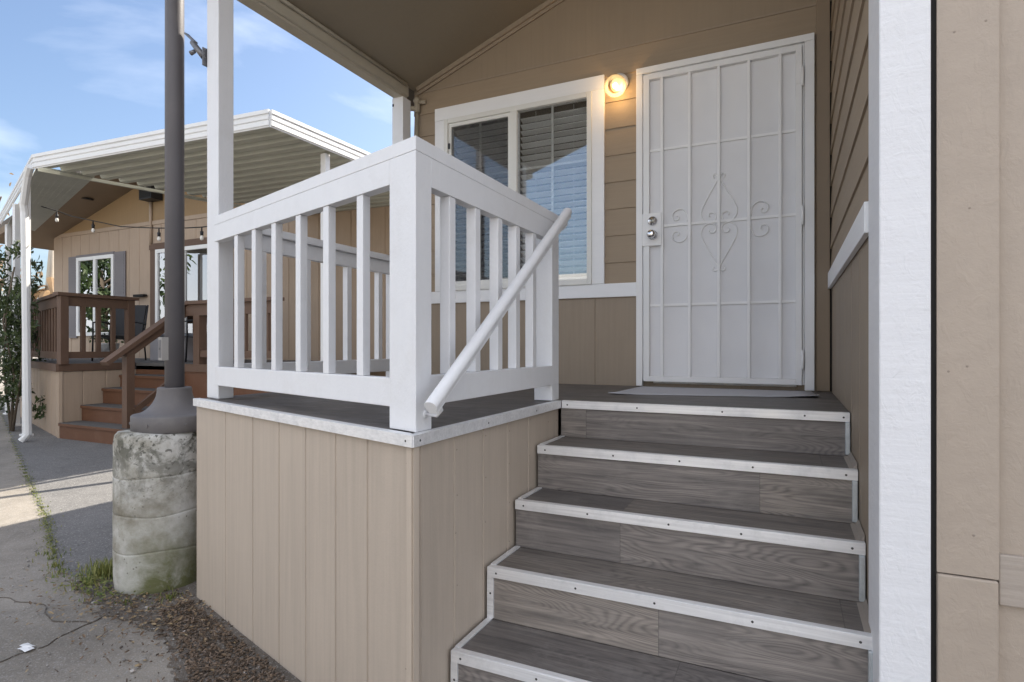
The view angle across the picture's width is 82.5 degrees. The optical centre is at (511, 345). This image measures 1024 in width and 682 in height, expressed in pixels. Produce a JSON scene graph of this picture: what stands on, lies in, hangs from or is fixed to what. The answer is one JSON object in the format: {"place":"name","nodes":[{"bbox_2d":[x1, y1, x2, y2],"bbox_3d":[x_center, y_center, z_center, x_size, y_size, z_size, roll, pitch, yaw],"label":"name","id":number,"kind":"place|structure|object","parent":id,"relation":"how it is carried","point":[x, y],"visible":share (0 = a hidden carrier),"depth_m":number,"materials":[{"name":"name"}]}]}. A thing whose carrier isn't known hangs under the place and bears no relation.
{"place":"outdoors","nodes":[
{"label":"outdoors","id":0,"kind":"place"},
{"bbox_2d":[31,250,53,299],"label":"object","id":1,"kind":"object","parent":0,"point":[48,289],"visible":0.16,"depth_m":15.10,"materials":[{"name":"plant"}]},
{"bbox_2d":[1,407,112,576],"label":"asphalt driveway","id":2,"kind":"structure","parent":0,"point":[73,479],"depth_m":5.07,"materials":[{"name":"grey asphalt"}]},
{"bbox_2d":[0,240,52,431],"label":"climbing shrub","id":3,"kind":"object","parent":2,"relation":"on","point":[8,365],"visible":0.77,"depth_m":8.52,"materials":[{"name":"green plant"}]},
{"bbox_2d":[58,366,164,444],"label":"neighbour steps","id":4,"kind":"structure","parent":2,"relation":"on","point":[91,426],"depth_m":7.92,"materials":[{"name":"paint"}]},
{"bbox_2d":[20,358,295,437],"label":"neighbour deck","id":5,"kind":"structure","parent":2,"relation":"on","point":[69,389],"depth_m":8.20,"materials":[{"name":"beige paint"}]},
{"bbox_2d":[88,326,123,359],"bbox_3d":[-7.201,-0.098,10.480,0.642,0.695,0.725,0,0,26],"label":"planter","id":6,"kind":"object","parent":5,"relation":"on","point":[105,347],"visible":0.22,"depth_m":10.29,"materials":[{"name":"grey ceramic"}]},
{"bbox_2d":[91,305,148,360],"bbox_3d":[-6.724,-0.241,10.045,0.588,0.986,0.711,0,0,-9],"label":"patio chair","id":7,"kind":"object","parent":5,"relation":"on","point":[141,312],"visible":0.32,"depth_m":10.27,"materials":[{"name":"black fabric"}]},
{"bbox_2d":[20,292,283,428],"bbox_3d":[-6.449,0.154,8.675,7.658,1.762,1.263,0,0,30],"label":"neighbour railing","id":8,"kind":"object","parent":5,"relation":"on","point":[52,317],"visible":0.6,"depth_m":7.90,"materials":[{"name":"brown paint"}]},
{"bbox_2d":[150,333,192,360],"bbox_3d":[-5.591,0.020,9.873,0.960,0.460,0.560,0,0,26],"label":"storage box","id":9,"kind":"object","parent":5,"relation":"on","point":[154,350],"visible":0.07,"depth_m":9.74,"materials":[{"name":"grey plastic"}]},
{"bbox_2d":[0,109,389,441],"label":"patio awning","id":10,"kind":"object","parent":2,"relation":"on","point":[274,151],"visible":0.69,"depth_m":7.41,"materials":[{"name":"metal"}]},
{"bbox_2d":[41,206,206,240],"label":"string lights","id":11,"kind":"object","parent":10,"relation":"hanging from","point":[158,232],"visible":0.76,"depth_m":7.50,"materials":[{"name":"black plastic"}]},
{"bbox_2d":[185,319,192,361],"bbox_3d":[-4.916,-0.241,9.357,0.711,0.986,0.588,0,0,-42],"label":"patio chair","id":12,"kind":"object","parent":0,"point":[187,335],"visible":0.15,"depth_m":8.93,"materials":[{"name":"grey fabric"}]},
{"bbox_2d":[0,0,414,355],"label":"sky","id":13,"kind":"structure","parent":0,"point":[73,72],"materials":[{"name":"blue"}]},
{"bbox_2d":[0,356,836,681],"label":"ground","id":14,"kind":"structure","parent":0,"point":[20,530],"depth_m":2.63,"materials":[{"name":"grey concrete"}]},
{"bbox_2d":[0,173,42,292],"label":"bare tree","id":15,"kind":"object","parent":14,"relation":"on","point":[40,274],"visible":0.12,"depth_m":16.45,"materials":[{"name":"green plant"}]},
{"bbox_2d":[18,643,34,651],"bbox_3d":[-2.000,1.239,2.405,0.090,0.009,0.048,0,0,26],"label":"paper scrap","id":16,"kind":"object","parent":14,"relation":"on","point":[25,647],"visible":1,"depth_m":2.40,"materials":[{"name":"white paper"}]},
{"bbox_2d":[0,597,88,622],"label":"pavement crack","id":17,"kind":"object","parent":14,"relation":"on","point":[45,610],"visible":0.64,"depth_m":2.74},
{"bbox_2d":[0,616,101,662],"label":"pavement crack","id":18,"kind":"object","parent":14,"relation":"on","point":[51,641],"visible":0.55,"depth_m":2.45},
{"bbox_2d":[0,411,187,609],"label":"weeds","id":19,"kind":"object","parent":14,"relation":"on","point":[103,571],"visible":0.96,"depth_m":3.14,"materials":[{"name":"green plant"}]},
{"bbox_2d":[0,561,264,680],"bbox_3d":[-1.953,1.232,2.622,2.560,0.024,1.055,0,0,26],"label":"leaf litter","id":20,"kind":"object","parent":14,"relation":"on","point":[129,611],"visible":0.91,"depth_m":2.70,"materials":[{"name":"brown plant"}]},
{"bbox_2d":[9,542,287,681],"bbox_3d":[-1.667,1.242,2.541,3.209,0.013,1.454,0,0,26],"label":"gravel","id":21,"kind":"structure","parent":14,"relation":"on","point":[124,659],"depth_m":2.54,"materials":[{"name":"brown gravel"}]},
{"bbox_2d":[26,575,301,681],"bbox_3d":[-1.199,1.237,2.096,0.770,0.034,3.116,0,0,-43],"label":"mulch","id":22,"kind":"object","parent":14,"relation":"on","point":[209,653],"visible":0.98,"depth_m":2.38,"materials":[{"name":"brown wood"}]},
{"bbox_2d":[112,0,196,594],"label":"lamp pole","id":23,"kind":"object","parent":22,"relation":"on","point":[154,514],"visible":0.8,"depth_m":3.00,"materials":[{"name":"concrete"}]},
{"bbox_2d":[0,171,389,376],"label":"neighbour home","id":24,"kind":"object","parent":14,"relation":"on","point":[107,259],"visible":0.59,"depth_m":11.92,"materials":[{"name":"beige paint"}]},
{"bbox_2d":[76,254,113,335],"bbox_3d":[-9.096,-1.091,12.739,1.356,1.737,0.047,0,0,26],"label":"window","id":25,"kind":"structure","parent":24,"relation":"in","point":[94,274],"depth_m":12.72,"materials":[{"name":"white glass"}]},
{"bbox_2d":[139,185,161,201],"bbox_3d":[-7.264,-3.070,11.731,0.380,0.280,0.248,0,0,26],"label":"ceiling light","id":26,"kind":"object","parent":24,"relation":"attached to","point":[147,196],"visible":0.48,"depth_m":11.64,"materials":[{"name":"black metal"}]},
{"bbox_2d":[155,244,206,332],"bbox_3d":[-6.310,-0.860,11.409,2.020,2.180,0.047,0,0,26],"label":"patio door","id":27,"kind":"structure","parent":24,"relation":"in","point":[195,255],"depth_m":11.42,"materials":[{"name":"white glass"}]},
{"bbox_2d":[193,384,850,681],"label":"porch deck","id":28,"kind":"structure","parent":14,"relation":"on","point":[342,541],"depth_m":2.12,"materials":[{"name":"beige wood"}]},
{"bbox_2d":[207,0,232,398],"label":"porch post","id":29,"kind":"object","parent":28,"relation":"on","point":[219,175],"visible":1,"depth_m":2.89,"materials":[{"name":"white paint"}]},
{"bbox_2d":[184,32,206,66],"bbox_3d":[-1.607,-1.507,2.964,0.129,0.184,0.038,0,0,12],"label":"flag bracket","id":30,"kind":"object","parent":29,"relation":"attached to","point":[202,53],"visible":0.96,"depth_m":2.95,"materials":[{"name":"metal"}]},
{"bbox_2d":[214,135,558,431],"bbox_3d":[-0.532,-0.184,3.070,1.594,0.886,2.194,0,0,26],"label":"porch railing","id":31,"kind":"object","parent":28,"relation":"on","point":[411,174],"visible":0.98,"depth_m":2.13,"materials":[{"name":"white paint"}]},
{"bbox_2d":[423,208,571,417],"bbox_3d":[-0.009,-0.208,2.204,0.098,0.856,1.179,0,0,26],"label":"stair handrail","id":32,"kind":"object","parent":31,"relation":"attached to","point":[436,400],"visible":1,"depth_m":1.97,"materials":[{"name":"white paint"}]},
{"bbox_2d":[608,386,818,396],"bbox_3d":[1.117,0.252,3.220,1.015,0.016,0.655,0,0,26],"label":"doormat","id":33,"kind":"object","parent":28,"relation":"on","point":[647,390],"visible":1,"depth_m":3.21,"materials":[{"name":"fabric"}]},
{"bbox_2d":[237,0,1023,681],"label":"mobile home","id":34,"kind":"object","parent":14,"relation":"on","point":[797,194],"visible":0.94,"depth_m":3.36,"materials":[{"name":"brown paint"}]},
{"bbox_2d":[392,96,410,144],"bbox_3d":[-0.852,-0.818,4.494,0.100,2.156,0.103,0,0,26],"label":"porch post","id":35,"kind":"object","parent":34,"relation":"attached to","point":[401,118],"visible":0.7,"depth_m":4.46,"materials":[{"name":"white paint"}]},
{"bbox_2d":[435,75,604,291],"bbox_3d":[0.101,-1.103,4.365,1.334,1.415,0.436,0,0,26],"label":"window","id":36,"kind":"structure","parent":34,"relation":"in","point":[546,144],"depth_m":4.15,"materials":[{"name":"white paint"}]},
{"bbox_2d":[604,73,627,97],"bbox_3d":[0.672,-1.704,3.794,0.144,0.182,0.167,0,0,26],"label":"wall lamp","id":37,"kind":"object","parent":34,"relation":"attached to","point":[618,84],"visible":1,"depth_m":3.82,"materials":[{"name":"white glass"}]},
{"bbox_2d":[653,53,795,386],"bbox_3d":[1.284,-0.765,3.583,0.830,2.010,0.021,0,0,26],"label":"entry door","id":38,"kind":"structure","parent":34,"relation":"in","point":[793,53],"depth_m":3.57,"materials":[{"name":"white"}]},
{"bbox_2d":[636,33,813,390],"bbox_3d":[1.255,-0.767,3.534,1.024,2.046,0.121,0,0,26],"label":"security door","id":39,"kind":"structure","parent":34,"relation":"in","point":[725,155],"depth_m":3.55,"materials":[{"name":"white metal"}]},
{"bbox_2d":[451,407,872,681],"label":"entry steps","id":40,"kind":"structure","parent":14,"relation":"on","point":[771,634],"depth_m":2.01,"materials":[{"name":"grey wood"}]}
]}

